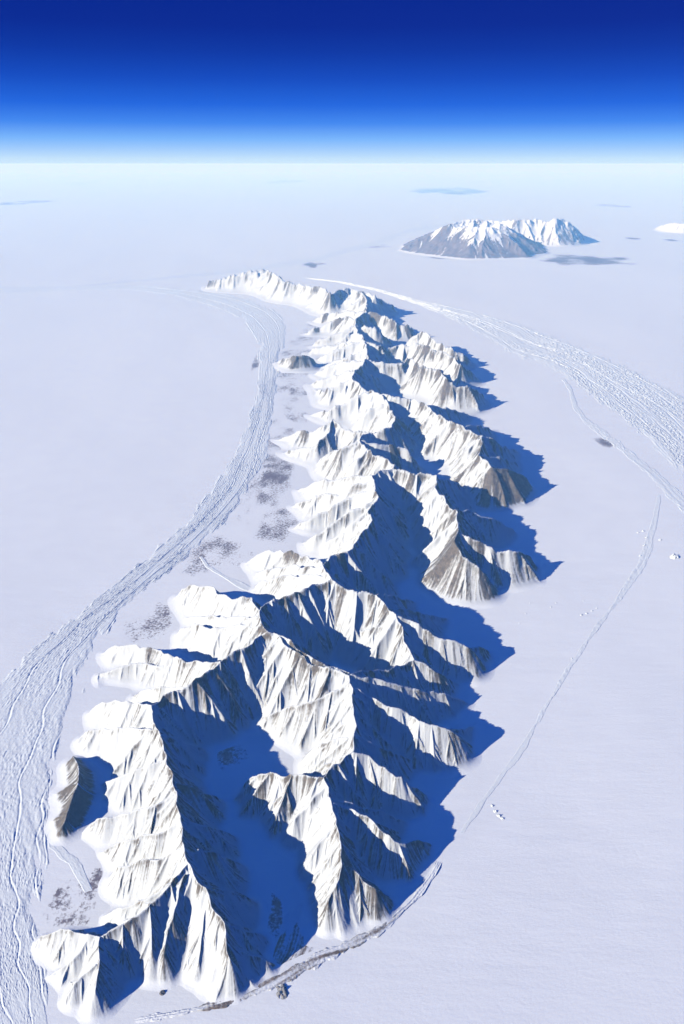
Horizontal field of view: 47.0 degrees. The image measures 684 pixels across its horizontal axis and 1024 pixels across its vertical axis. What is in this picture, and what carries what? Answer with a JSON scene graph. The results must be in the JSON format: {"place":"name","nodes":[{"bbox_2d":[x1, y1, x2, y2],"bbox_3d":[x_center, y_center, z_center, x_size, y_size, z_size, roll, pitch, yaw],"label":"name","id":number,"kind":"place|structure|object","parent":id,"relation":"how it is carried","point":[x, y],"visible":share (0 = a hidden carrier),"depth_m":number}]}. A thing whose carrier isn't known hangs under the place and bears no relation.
{"place":"outdoors","nodes":[
{"label":"outdoors","id":0,"kind":"place"},
{"bbox_2d":[30,269,546,1023],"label":"mountain range","id":1,"kind":"structure","parent":0,"point":[338,665],"depth_m":153.26},
{"bbox_2d":[0,172,683,1023],"bbox_3d":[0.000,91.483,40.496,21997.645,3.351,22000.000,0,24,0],"label":"ice sheet","id":2,"kind":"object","parent":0,"point":[554,894],"visible":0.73,"depth_m":243.34},
{"bbox_2d":[42,774,91,892],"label":"glacier","id":3,"kind":"object","parent":2,"relation":"on","point":[71,860],"visible":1,"depth_m":123.03},
{"bbox_2d":[44,755,103,846],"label":"rocky knoll","id":4,"kind":"structure","parent":2,"relation":"on","point":[74,799],"depth_m":133.33},
{"bbox_2d":[0,284,285,1023],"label":"glacier","id":5,"kind":"object","parent":2,"relation":"on","point":[30,689],"visible":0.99,"depth_m":163.44},
{"bbox_2d":[199,556,250,590],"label":"glacier","id":6,"kind":"object","parent":2,"relation":"on","point":[240,585],"visible":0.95,"depth_m":206.28},
{"bbox_2d":[276,984,287,999],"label":"rock outcrop","id":7,"kind":"object","parent":2,"relation":"on","point":[282,989],"visible":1,"depth_m":103.39},
{"bbox_2d":[134,860,441,1022],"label":"moraine bank","id":8,"kind":"structure","parent":2,"relation":"on","point":[316,960],"depth_m":107.25},
{"bbox_2d":[273,903,312,964],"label":"glacier","id":9,"kind":"object","parent":2,"relation":"on","point":[290,945],"visible":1,"depth_m":110.24},
{"bbox_2d":[272,355,320,372],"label":"rocky knoll","id":10,"kind":"structure","parent":2,"relation":"on","point":[300,364],"depth_m":416.56},
{"bbox_2d":[305,278,683,478],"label":"glacier","id":11,"kind":"object","parent":2,"relation":"on","point":[642,409],"visible":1,"depth_m":401.89},
{"bbox_2d":[460,494,660,833],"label":"shear line","id":12,"kind":"object","parent":2,"relation":"on","point":[646,551],"visible":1,"depth_m":177.02},
{"bbox_2d":[562,379,683,512],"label":"glacier","id":13,"kind":"object","parent":2,"relation":"on","point":[674,494],"visible":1,"depth_m":289.70},
{"bbox_2d":[670,553,679,558],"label":"ice hummock","id":14,"kind":"object","parent":2,"relation":"on","point":[673,556],"visible":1,"depth_m":217.74},
{"bbox_2d":[0,0,683,172],"label":"sky","id":15,"kind":"structure","parent":0,"point":[87,86]},
{"bbox_2d":[396,219,550,259],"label":"mountain","id":16,"kind":"structure","parent":0,"point":[473,239],"depth_m":927.57},
{"bbox_2d":[501,218,589,246],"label":"mountain","id":17,"kind":"structure","parent":0,"point":[555,232],"depth_m":1046.73},
{"bbox_2d":[652,222,683,233],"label":"hill","id":18,"kind":"structure","parent":0,"point":[676,228],"depth_m":1252.12}
]}

